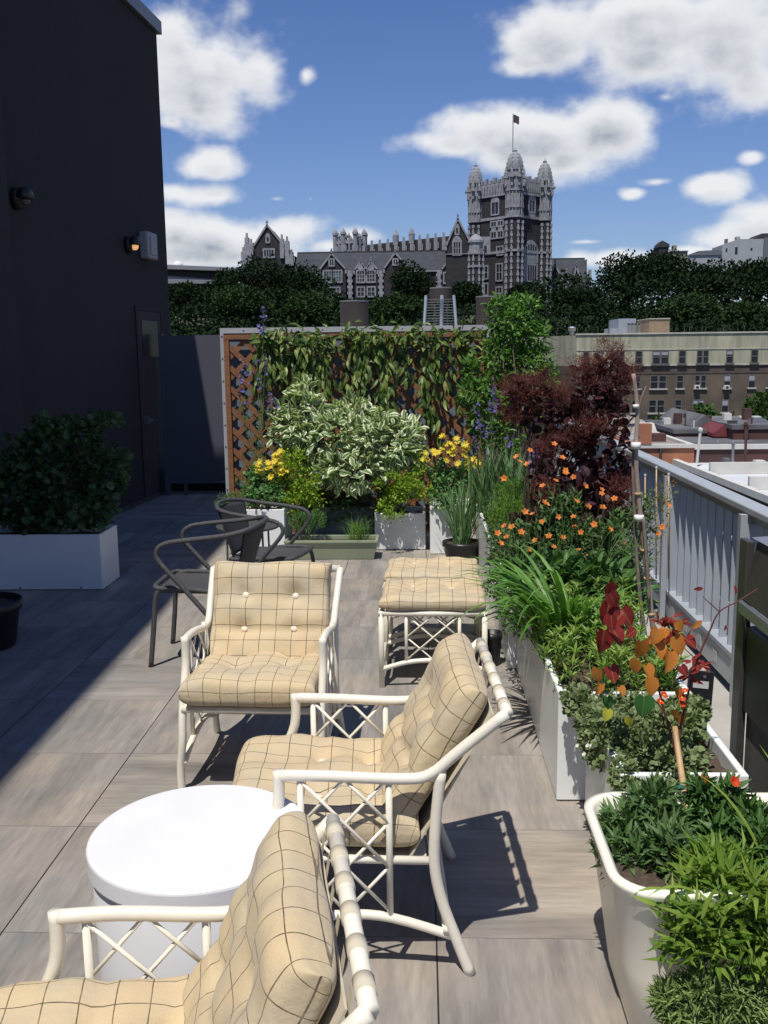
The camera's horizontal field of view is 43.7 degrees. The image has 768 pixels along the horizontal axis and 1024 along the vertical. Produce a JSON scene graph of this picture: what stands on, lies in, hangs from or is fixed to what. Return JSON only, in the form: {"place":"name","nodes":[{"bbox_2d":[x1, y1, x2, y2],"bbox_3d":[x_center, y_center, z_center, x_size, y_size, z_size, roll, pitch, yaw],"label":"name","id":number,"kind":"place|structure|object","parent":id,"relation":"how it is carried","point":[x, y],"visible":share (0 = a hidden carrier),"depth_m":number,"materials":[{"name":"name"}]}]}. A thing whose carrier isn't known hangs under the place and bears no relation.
{"place":"outdoors","nodes":[
{"label":"outdoors","id":0,"kind":"place"},
{"bbox_2d":[0,0,171,524],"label":"penthouse building","id":1,"kind":"structure","parent":0,"point":[84,311],"depth_m":8.83,"materials":[{"name":"paint"}]},
{"bbox_2d":[9,187,34,209],"bbox_3d":[-2.836,-2.462,7.527,0.140,0.170,0.170,0,9,6],"label":"wall light","id":2,"kind":"object","parent":1,"relation":"attached to","point":[20,198],"visible":1,"depth_m":7.47,"materials":[{"name":"brown metal"}]},
{"bbox_2d":[139,231,157,260],"bbox_3d":[-2.535,-2.871,10.339,0.118,0.280,0.301,0,9,6],"label":"wall speaker","id":3,"kind":"object","parent":1,"relation":"attached to","point":[148,249],"depth_m":10.22,"materials":[{"name":"grey"}]},
{"bbox_2d":[137,310,164,496],"bbox_3d":[-2.537,-1.196,10.664,0.067,2.030,0.732,0,9,6],"label":"door","id":4,"kind":"structure","parent":1,"relation":"in","point":[149,323],"depth_m":10.60,"materials":[{"name":"grey paint"}]},
{"bbox_2d":[289,508,326,539],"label":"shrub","id":5,"kind":"object","parent":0,"point":[297,514],"visible":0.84,"depth_m":7.43,"materials":[{"name":"green"}]},
{"bbox_2d":[0,490,627,1023],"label":"terrace floor","id":6,"kind":"structure","parent":0,"point":[88,718],"depth_m":3.50,"materials":[{"name":"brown wood"}]},
{"bbox_2d":[0,591,21,650],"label":"plant pot","id":7,"kind":"object","parent":6,"relation":"on","point":[10,605],"visible":1,"depth_m":5.21,"materials":[{"name":"black plastic"}]},
{"bbox_2d":[0,525,119,589],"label":"planter box","id":8,"kind":"object","parent":6,"relation":"on","point":[69,558],"visible":0.96,"depth_m":6.51,"materials":[{"name":"white ceramic"}]},
{"bbox_2d":[0,409,133,534],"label":"shrub","id":9,"kind":"object","parent":8,"relation":"in","point":[45,503],"visible":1,"depth_m":6.48,"materials":[{"name":"green plant"}]},
{"bbox_2d":[0,811,378,1023],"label":"garden armchair","id":10,"kind":"object","parent":6,"relation":"on","point":[271,955],"visible":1,"depth_m":1.64,"materials":[{"name":"fabric"}]},
{"bbox_2d":[158,334,225,495],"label":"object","id":11,"kind":"structure","parent":6,"relation":"on","point":[191,403],"depth_m":10.72,"materials":[{"name":"grey metal"}]},
{"bbox_2d":[86,785,302,981],"bbox_3d":[-0.432,0.980,2.300,0.518,0.454,0.518,0,9,2],"label":"drum table","id":12,"kind":"object","parent":6,"relation":"on","point":[197,846],"visible":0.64,"depth_m":2.15,"materials":[{"name":"white plastic"}]},
{"bbox_2d":[148,515,268,667],"bbox_3d":[-0.899,0.395,5.022,0.605,0.739,0.522,0,9,2],"label":"wicker chair","id":13,"kind":"object","parent":6,"relation":"on","point":[188,582],"visible":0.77,"depth_m":4.87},
{"bbox_2d":[177,561,345,788],"bbox_3d":[-0.461,0.607,3.688,0.575,0.756,0.697,0,9,2],"label":"garden armchair","id":14,"kind":"object","parent":6,"relation":"on","point":[270,644],"visible":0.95,"depth_m":3.74,"materials":[{"name":"fabric"}]},
{"bbox_2d":[215,498,314,562],"bbox_3d":[-0.720,0.278,5.828,0.570,0.702,0.495,2,10,15],"label":"wicker chair","id":15,"kind":"object","parent":6,"relation":"on","point":[274,551],"visible":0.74,"depth_m":5.87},
{"bbox_2d":[238,502,291,552],"bbox_3d":[-0.965,0.137,7.633,0.410,0.386,0.430,0,9,2],"label":"planter box","id":16,"kind":"object","parent":6,"relation":"on","point":[279,514],"visible":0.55,"depth_m":7.42,"materials":[{"name":"white ceramic"}]},
{"bbox_2d":[233,306,278,495],"bbox_3d":[-1.034,-0.839,7.700,0.373,1.600,0.277,0,9,2],"label":"larkspur","id":17,"kind":"object","parent":16,"relation":"in","point":[242,390],"visible":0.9,"depth_m":7.70,"materials":[{"name":"green plant"}]},
{"bbox_2d":[242,448,288,508],"bbox_3d":[-0.923,-0.251,7.455,0.383,0.500,0.332,0,9,2],"label":"columbine","id":18,"kind":"object","parent":16,"relation":"on","point":[259,478],"visible":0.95,"depth_m":7.43,"materials":[{"name":"green"}]},
{"bbox_2d":[269,446,331,522],"bbox_3d":[-0.681,-0.220,7.557,0.537,0.608,0.405,0,9,2],"label":"spurge","id":19,"kind":"object","parent":16,"relation":"in","point":[289,483],"visible":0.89,"depth_m":7.52,"materials":[{"name":"green"}]},
{"bbox_2d":[284,535,378,558],"bbox_3d":[-0.403,0.275,7.477,0.724,0.152,0.248,0,9,2],"label":"trough planter","id":20,"kind":"object","parent":6,"relation":"on","point":[333,546],"visible":0.83,"depth_m":7.38,"materials":[{"name":"green plastic"}]},
{"bbox_2d":[303,501,374,534],"bbox_3d":[-0.371,0.087,8.104,0.580,0.316,0.360,0,9,2],"label":"planter box","id":21,"kind":"object","parent":6,"relation":"on","point":[330,530],"visible":0.48,"depth_m":7.92,"materials":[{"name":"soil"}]},
{"bbox_2d":[296,476,393,526],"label":"understory plant","id":22,"kind":"object","parent":21,"relation":"in","point":[348,502],"visible":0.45,"depth_m":7.82,"materials":[{"name":"green plant"}]},
{"bbox_2d":[263,374,430,506],"bbox_3d":[-0.304,-0.545,7.741,1.373,1.139,0.863,0,9,2],"label":"variegated shrub","id":23,"kind":"object","parent":21,"relation":"in","point":[374,431],"visible":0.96,"depth_m":7.64,"materials":[{"name":"green plant"}]},
{"bbox_2d":[220,325,489,527],"bbox_3d":[-0.188,-0.702,8.349,2.420,1.796,0.083,0,9,2],"label":"privacy fence","id":24,"kind":"object","parent":6,"relation":"on","point":[400,401],"visible":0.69,"depth_m":8.29,"materials":[{"name":"wood"}]},
{"bbox_2d":[223,332,483,532],"bbox_3d":[-0.252,-0.670,8.273,2.215,1.719,0.044,0,9,2],"label":"trellis","id":25,"kind":"object","parent":24,"relation":"attached to","point":[230,410],"visible":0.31,"depth_m":8.22,"materials":[{"name":"brown wood"}]},
{"bbox_2d":[245,314,496,449],"bbox_3d":[-0.114,-1.095,8.115,2.144,1.142,0.293,0,9,2],"label":"climbing vine","id":26,"kind":"object","parent":25,"relation":"attached to","point":[361,343],"visible":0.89,"depth_m":8.08,"materials":[{"name":"green"}]},
{"bbox_2d":[171,458,551,490],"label":"kerb","id":27,"kind":"structure","parent":6,"relation":"on","point":[204,487],"depth_m":11.24,"materials":[{"name":"paint"}]},
{"bbox_2d":[232,633,512,976],"bbox_3d":[-0.050,0.765,2.672,0.758,0.763,0.639,0,9,2],"label":"garden armchair","id":28,"kind":"object","parent":6,"relation":"on","point":[384,798],"visible":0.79,"depth_m":2.44,"materials":[{"name":"beige paint"}]},
{"bbox_2d":[374,506,425,548],"bbox_3d":[0.136,0.126,7.893,0.410,0.296,0.370,0,9,2],"label":"planter box","id":29,"kind":"object","parent":6,"relation":"on","point":[409,532],"visible":0.76,"depth_m":7.71,"materials":[{"name":"white ceramic"}]},
{"bbox_2d":[370,443,436,525],"bbox_3d":[0.167,-0.217,7.540,0.462,0.646,0.466,6,11,34],"label":"spurge","id":30,"kind":"object","parent":29,"relation":"in","point":[412,486],"visible":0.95,"depth_m":7.53,"materials":[{"name":"green"}]},
{"bbox_2d":[382,557,479,655],"bbox_3d":[0.264,0.496,5.198,0.526,0.452,0.464,0,9,2],"label":"ottoman","id":31,"kind":"object","parent":6,"relation":"on","point":[399,568],"visible":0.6,"depth_m":5.04,"materials":[{"name":"fabric"}]},
{"bbox_2d":[378,577,487,687],"bbox_3d":[0.241,0.579,4.705,0.520,0.450,0.454,0,9,2],"label":"ottoman","id":32,"kind":"object","parent":6,"relation":"on","point":[458,598],"visible":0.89,"depth_m":4.51,"materials":[{"name":"fabric"}]},
{"bbox_2d":[430,499,472,553],"bbox_3d":[0.537,0.110,7.717,0.335,0.376,0.420,0,9,2],"label":"planter box","id":33,"kind":"object","parent":6,"relation":"on","point":[440,530],"visible":0.32,"depth_m":7.51,"materials":[{"name":"white ceramic"}]},
{"bbox_2d":[420,433,480,512],"bbox_3d":[0.518,-0.310,7.484,0.480,0.628,0.325,0,9,2],"label":"columbine","id":34,"kind":"object","parent":33,"relation":"in","point":[442,478],"visible":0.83,"depth_m":7.45,"materials":[{"name":"green"}]},
{"bbox_2d":[454,290,561,478],"bbox_3d":[0.997,-0.926,7.691,0.877,1.673,0.502,0,9,2],"label":"tall shrub","id":35,"kind":"object","parent":33,"relation":"in","point":[517,352],"visible":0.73,"depth_m":7.60,"materials":[{"name":"green plant"}]},
{"bbox_2d":[442,538,478,558],"bbox_3d":[0.586,0.300,7.230,0.296,0.163,0.296,0,9,2],"label":"plant pot","id":36,"kind":"object","parent":6,"relation":"on","point":[470,550],"visible":0.6,"depth_m":7.12,"materials":[{"name":"black plastic"}]},
{"bbox_2d":[427,479,483,544],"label":"iris","id":37,"kind":"object","parent":36,"relation":"in","point":[461,527],"visible":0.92,"depth_m":7.16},
{"bbox_2d":[480,629,502,665],"bbox_3d":[0.545,0.690,4.861,0.112,0.168,0.112,0,9,2],"label":"plant pot","id":38,"kind":"object","parent":6,"relation":"on","point":[494,641],"visible":0.66,"depth_m":4.82,"materials":[{"name":"black plastic"}]},
{"bbox_2d":[476,505,525,590],"bbox_3d":[0.948,0.243,6.821,0.505,0.396,1.400,0,9,2],"label":"planter box","id":39,"kind":"object","parent":6,"relation":"on","point":[480,536],"visible":0.02,"depth_m":6.73,"materials":[{"name":"white ceramic"}]},
{"bbox_2d":[470,386,516,484],"bbox_3d":[0.857,-0.518,7.475,0.390,0.937,0.276,0,9,2],"label":"larkspur","id":40,"kind":"object","parent":39,"relation":"in","point":[481,428],"visible":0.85,"depth_m":7.47,"materials":[{"name":"purple plant"}]},
{"bbox_2d":[460,443,534,519],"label":"iris","id":41,"kind":"object","parent":39,"relation":"on","point":[489,477],"visible":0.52,"depth_m":7.02,"materials":[{"name":"plant"}]},
{"bbox_2d":[483,476,542,535],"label":"feathery herb","id":42,"kind":"object","parent":39,"relation":"in","point":[513,507],"visible":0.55,"depth_m":6.00,"materials":[{"name":"green"}]},
{"bbox_2d":[488,539,595,667],"bbox_3d":[0.894,0.474,5.431,0.505,0.396,1.380,0,9,2],"label":"planter box","id":43,"kind":"object","parent":6,"relation":"on","point":[509,644],"visible":0.06,"depth_m":4.79,"materials":[{"name":"white ceramic"}]},
{"bbox_2d":[479,494,504,549],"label":"trailing herb","id":44,"kind":"object","parent":43,"relation":"in","point":[485,506],"visible":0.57,"depth_m":6.15,"materials":[{"name":"green"}]},
{"bbox_2d":[483,538,517,598],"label":"trailing herb","id":45,"kind":"object","parent":43,"relation":"on","point":[489,558],"visible":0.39,"depth_m":5.03,"materials":[{"name":"green"}]},
{"bbox_2d":[493,589,528,639],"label":"trailing herb","id":46,"kind":"object","parent":43,"relation":"on","point":[510,621],"visible":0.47,"depth_m":4.47,"materials":[{"name":"green"}]},
{"bbox_2d":[481,483,638,578],"bbox_3d":[0.937,0.122,5.063,0.849,0.548,0.486,0,9,2],"label":"leafy perennial","id":47,"kind":"object","parent":43,"relation":"on","point":[542,543],"visible":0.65,"depth_m":5.04,"materials":[{"name":"green"}]},
{"bbox_2d":[505,506,627,569],"bbox_3d":[1.008,0.207,5.231,0.694,0.461,0.378,0,9,2],"label":"heuchera","id":48,"kind":"object","parent":43,"relation":"on","point":[528,516],"visible":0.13,"depth_m":5.22,"materials":[{"name":"green"}]},
{"bbox_2d":[487,333,648,545],"bbox_3d":[1.063,-0.385,5.633,1.016,1.319,0.853,0,9,2],"label":"smokebush","id":49,"kind":"object","parent":43,"relation":"on","point":[616,481],"visible":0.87,"depth_m":5.63,"materials":[{"name":"red"}]},
{"bbox_2d":[495,441,671,577],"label":"orange avens","id":50,"kind":"object","parent":43,"relation":"in","point":[542,521],"visible":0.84,"depth_m":4.75,"materials":[{"name":"green"}]},
{"bbox_2d":[593,473,678,582],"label":"seedhead plant","id":51,"kind":"object","parent":43,"relation":"on","point":[662,503],"visible":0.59,"depth_m":4.80,"materials":[{"name":"green plant"}]},
{"bbox_2d":[517,607,691,799],"bbox_3d":[0.863,0.706,4.035,0.460,0.396,1.410,0,9,2],"label":"planter box","id":52,"kind":"object","parent":6,"relation":"on","point":[557,734],"visible":0.12,"depth_m":3.54,"materials":[{"name":"white ceramic"}]},
{"bbox_2d":[447,541,659,651],"bbox_3d":[0.641,0.371,3.813,0.822,0.387,0.778,4,11,27],"label":"daylily","id":53,"kind":"object","parent":52,"relation":"on","point":[530,601],"visible":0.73,"depth_m":3.86,"materials":[{"name":"plant"}]},
{"bbox_2d":[495,544,660,614],"bbox_3d":[0.914,0.360,4.553,0.726,0.405,0.538,-3,10,-14],"label":"leafy perennial","id":54,"kind":"object","parent":52,"relation":"in","point":[588,566],"visible":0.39,"depth_m":4.51,"materials":[{"name":"green"}]},
{"bbox_2d":[516,571,692,691],"bbox_3d":[0.836,0.460,3.881,0.610,0.203,1.298,0,9,2],"label":"phlox","id":55,"kind":"object","parent":52,"relation":"on","point":[615,652],"visible":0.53,"depth_m":3.59,"materials":[{"name":"green"}]},
{"bbox_2d":[608,488,657,603],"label":"leafy perennial","id":56,"kind":"object","parent":52,"relation":"in","point":[630,549],"visible":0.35,"depth_m":4.67,"materials":[{"name":"green"}]},
{"bbox_2d":[585,705,748,830],"bbox_3d":[0.849,0.883,2.965,0.355,0.396,0.540,0,9,2],"label":"planter box","id":57,"kind":"object","parent":6,"relation":"on","point":[723,760],"visible":0.16,"depth_m":2.86,"materials":[{"name":"white ceramic"}]},
{"bbox_2d":[559,681,714,790],"bbox_3d":[0.824,0.712,2.961,0.486,0.211,0.700,0,9,2],"label":"creeping herb","id":58,"kind":"object","parent":57,"relation":"in","point":[584,708],"visible":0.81,"depth_m":2.92,"materials":[{"name":"green plant"}]},
{"bbox_2d":[591,581,757,783],"bbox_3d":[0.816,0.468,2.692,0.446,0.581,0.200,0,9,2],"label":"redbud sapling","id":59,"kind":"object","parent":57,"relation":"in","point":[614,617],"visible":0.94,"depth_m":2.66,"materials":[{"name":"brown"}]},
{"bbox_2d":[584,791,767,1023],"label":"tub planter","id":60,"kind":"object","parent":6,"relation":"on","point":[630,921],"visible":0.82,"depth_m":2.14,"materials":[{"name":"ceramic"}]},
{"bbox_2d":[585,768,708,886],"bbox_3d":[0.650,0.806,2.354,0.300,0.274,0.335,0,9,2],"label":"sage","id":61,"kind":"object","parent":60,"relation":"in","point":[648,827],"visible":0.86,"depth_m":2.35,"materials":[{"name":"green"}]},
{"bbox_2d":[672,726,688,808],"bbox_3d":[0.782,0.672,2.528,0.029,0.144,0.229,1,10,10],"label":"cane","id":62,"kind":"object","parent":60,"relation":"in","point":[680,764],"visible":0.8,"depth_m":2.56,"materials":[{"name":"brown wood"}]},
{"bbox_2d":[631,747,767,984],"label":"tarragon","id":63,"kind":"object","parent":60,"relation":"in","point":[715,865],"visible":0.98,"depth_m":2.00,"materials":[{"name":"green"}]},
{"bbox_2d":[640,946,767,1023],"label":"rosemary","id":64,"kind":"object","parent":60,"relation":"in","point":[692,994],"visible":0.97,"depth_m":1.97,"materials":[{"name":"green"}]},
{"bbox_2d":[677,768,767,879],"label":"marigold","id":65,"kind":"object","parent":60,"relation":"in","point":[706,800],"visible":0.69,"depth_m":2.37,"materials":[{"name":"green"}]},
{"bbox_2d":[140,0,767,318],"label":"sky","id":66,"kind":"structure","parent":0,"point":[311,119],"materials":[{"name":"blue"}]},
{"bbox_2d":[171,301,767,336],"bbox_3d":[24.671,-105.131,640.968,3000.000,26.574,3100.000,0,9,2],"label":"ground","id":67,"kind":"structure","parent":0,"point":[468,320],"depth_m":207.08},
{"bbox_2d":[168,279,216,311],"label":"hill tree","id":68,"kind":"object","parent":67,"relation":"on","point":[191,290],"visible":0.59,"depth_m":218.88,"materials":[{"name":"green plant"}]},
{"bbox_2d":[167,261,248,287],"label":"elevated building","id":69,"kind":"structure","parent":67,"relation":"on","point":[178,271],"depth_m":246.80,"materials":[{"name":"grey"}]},
{"bbox_2d":[203,266,245,300],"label":"hill tree","id":70,"kind":"object","parent":67,"relation":"on","point":[220,279],"visible":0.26,"depth_m":233.39,"materials":[{"name":"green plant"}]},
{"bbox_2d":[206,283,279,324],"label":"hill tree","id":71,"kind":"object","parent":67,"relation":"on","point":[235,299],"visible":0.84,"depth_m":194.43,"materials":[{"name":"green plant"}]},
{"bbox_2d":[217,252,289,297],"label":"hill tree","id":72,"kind":"object","parent":67,"relation":"on","point":[252,267],"visible":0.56,"depth_m":228.97,"materials":[{"name":"green plant"}]},
{"bbox_2d":[267,259,334,301],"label":"hill tree","id":73,"kind":"object","parent":67,"relation":"on","point":[301,276],"visible":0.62,"depth_m":224.19,"materials":[{"name":"green plant"}]},
{"bbox_2d":[280,288,339,326],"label":"hill tree","id":74,"kind":"object","parent":67,"relation":"on","point":[307,302],"visible":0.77,"depth_m":192.90,"materials":[{"name":"green plant"}]},
{"bbox_2d":[368,291,423,325],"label":"hill tree","id":75,"kind":"object","parent":67,"relation":"on","point":[398,302],"visible":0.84,"depth_m":192.90,"materials":[{"name":"green plant"}]},
{"bbox_2d":[387,259,438,306],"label":"hill tree","id":76,"kind":"object","parent":67,"relation":"on","point":[420,279],"visible":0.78,"depth_m":219.39,"materials":[{"name":"green plant"}]},
{"bbox_2d":[241,148,591,316],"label":"gothic college","id":77,"kind":"structure","parent":67,"relation":"on","point":[503,244],"depth_m":260.19,"materials":[{"name":"stone"}]},
{"bbox_2d":[523,240,537,281],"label":"arched window","id":78,"kind":"structure","parent":77,"relation":"in","point":[530,270],"depth_m":264.56,"materials":[{"name":"glass"}]},
{"bbox_2d":[439,280,482,313],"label":"hill tree","id":79,"kind":"object","parent":67,"relation":"on","point":[465,291],"visible":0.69,"depth_m":214.39,"materials":[{"name":"green plant"}]},
{"bbox_2d":[169,256,767,337],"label":"hillside wood","id":80,"kind":"object","parent":67,"relation":"on","point":[580,318],"visible":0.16,"depth_m":198.05,"materials":[{"name":"green plant"}]},
{"bbox_2d":[490,348,506,457],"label":"tank house","id":81,"kind":"structure","parent":67,"relation":"on","point":[492,377],"depth_m":105.56,"materials":[{"name":"brown brick"}]},
{"bbox_2d":[340,300,368,326],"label":"water tank","id":82,"kind":"object","parent":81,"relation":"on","point":[352,311],"visible":0.67,"depth_m":108.61,"materials":[{"name":"brown"}]},
{"bbox_2d":[423,287,457,325],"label":"water tank","id":83,"kind":"object","parent":81,"relation":"on","point":[441,295],"visible":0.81,"depth_m":108.23,"materials":[{"name":"grey"}]},
{"bbox_2d":[476,296,500,325],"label":"water tank","id":84,"kind":"object","parent":81,"relation":"on","point":[480,315],"visible":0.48,"depth_m":108.25,"materials":[{"name":"brown"}]},
{"bbox_2d":[505,280,549,307],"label":"hill tree","id":85,"kind":"object","parent":67,"relation":"on","point":[522,287],"visible":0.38,"depth_m":217.55,"materials":[{"name":"green plant"}]},
{"bbox_2d":[546,285,612,315],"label":"hill tree","id":86,"kind":"object","parent":67,"relation":"on","point":[569,295],"visible":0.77,"depth_m":206.00,"materials":[{"name":"green plant"}]},
{"bbox_2d":[595,249,660,313],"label":"hill tree","id":87,"kind":"object","parent":67,"relation":"on","point":[636,263],"visible":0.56,"depth_m":223.84,"materials":[{"name":"green plant"}]},
{"bbox_2d":[608,422,694,463],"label":"brick house","id":88,"kind":"structure","parent":67,"relation":"on","point":[661,446],"depth_m":51.30,"materials":[{"name":"brick"}]},
{"bbox_2d":[641,246,696,306],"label":"hill tree","id":89,"kind":"object","parent":67,"relation":"on","point":[659,257],"visible":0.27,"depth_m":228.24,"materials":[{"name":"green plant"}]},
{"bbox_2d":[643,413,706,436],"bbox_3d":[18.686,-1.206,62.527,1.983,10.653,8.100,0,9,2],"label":"row house","id":90,"kind":"structure","parent":67,"relation":"on","point":[674,428],"depth_m":59.98,"materials":[{"name":"grey brick"}]},
{"bbox_2d":[659,408,710,427],"bbox_3d":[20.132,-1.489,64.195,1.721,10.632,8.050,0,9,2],"label":"row house","id":91,"kind":"structure","parent":67,"relation":"on","point":[701,420],"depth_m":61.44,"materials":[{"name":"grey brick"}]},
{"bbox_2d":[656,289,723,331],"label":"hill tree","id":92,"kind":"object","parent":67,"relation":"on","point":[682,307],"visible":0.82,"depth_m":185.76,"materials":[{"name":"green plant"}]},
{"bbox_2d":[670,263,739,304],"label":"hill tree","id":93,"kind":"object","parent":67,"relation":"on","point":[713,270],"visible":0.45,"depth_m":214.82,"materials":[{"name":"green plant"}]},
{"bbox_2d":[702,415,727,437],"bbox_3d":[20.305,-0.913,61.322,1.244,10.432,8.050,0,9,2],"label":"row house","id":94,"kind":"structure","parent":67,"relation":"on","point":[716,430],"depth_m":57.01,"materials":[{"name":"red brick"}]},
{"bbox_2d":[669,435,767,462],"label":"brick house","id":95,"kind":"structure","parent":67,"relation":"on","point":[711,450],"depth_m":51.30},
{"bbox_2d":[710,300,767,330],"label":"hill tree","id":96,"kind":"object","parent":67,"relation":"on","point":[747,312],"visible":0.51,"depth_m":181.21,"materials":[{"name":"green plant"}]},
{"bbox_2d":[711,408,767,439],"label":"row house","id":97,"kind":"structure","parent":67,"relation":"on","point":[758,429],"depth_m":56.07,"materials":[{"name":"red brick"}]},
{"bbox_2d":[722,256,767,292],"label":"hill tree","id":98,"kind":"object","parent":67,"relation":"on","point":[763,267],"visible":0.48,"depth_m":220.79,"materials":[{"name":"green plant"}]},
{"bbox_2d":[739,391,767,420],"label":"street tree","id":99,"kind":"object","parent":67,"relation":"on","point":[759,405],"visible":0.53,"depth_m":81.80,"materials":[{"name":"green plant"}]},
{"bbox_2d":[505,318,767,457],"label":"apartment building","id":100,"kind":"structure","parent":0,"point":[725,372],"depth_m":105.65,"materials":[{"name":"brown brick"}]},
{"bbox_2d":[567,526,746,768],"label":"concrete walkway","id":101,"kind":"structure","parent":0,"point":[719,722],"depth_m":4.36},
{"bbox_2d":[631,373,655,634],"bbox_3d":[1.148,0.084,4.129,0.203,1.351,0.061,0,9,2],"label":"cane","id":102,"kind":"object","parent":101,"relation":"on","point":[639,517],"visible":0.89,"depth_m":4.11,"materials":[{"name":"brown plant"}]},
{"bbox_2d":[554,417,767,707],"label":"steel railing","id":103,"kind":"object","parent":101,"relation":"on","point":[696,499],"visible":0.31,"depth_m":4.95,"materials":[{"name":"metal"}]},
{"bbox_2d":[687,669,714,710],"bbox_3d":[1.234,0.782,3.755,0.108,0.336,0.048,0,9,2],"label":"solar lamp","id":104,"kind":"object","parent":101,"relation":"on","point":[705,690],"visible":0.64,"depth_m":3.73,"materials":[{"name":"black plastic"}]},
{"bbox_2d":[729,536,767,791],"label":"grill cabinet","id":105,"kind":"object","parent":101,"relation":"on","point":[750,687],"visible":0.67,"depth_m":2.93,"materials":[{"name":"metal"}]},
{"bbox_2d":[687,250,721,269],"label":"hilltop house","id":106,"kind":"structure","parent":0,"point":[701,257],"depth_m":251.41,"materials":[{"name":"grey"}]},
{"bbox_2d":[672,458,767,625],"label":"row building","id":107,"kind":"structure","parent":0,"point":[749,480],"depth_m":45.66,"materials":[{"name":"white brick"}]},
{"bbox_2d":[712,237,763,270],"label":"hilltop house","id":108,"kind":"structure","parent":0,"point":[737,249],"depth_m":250.84,"materials":[{"name":"grey"}]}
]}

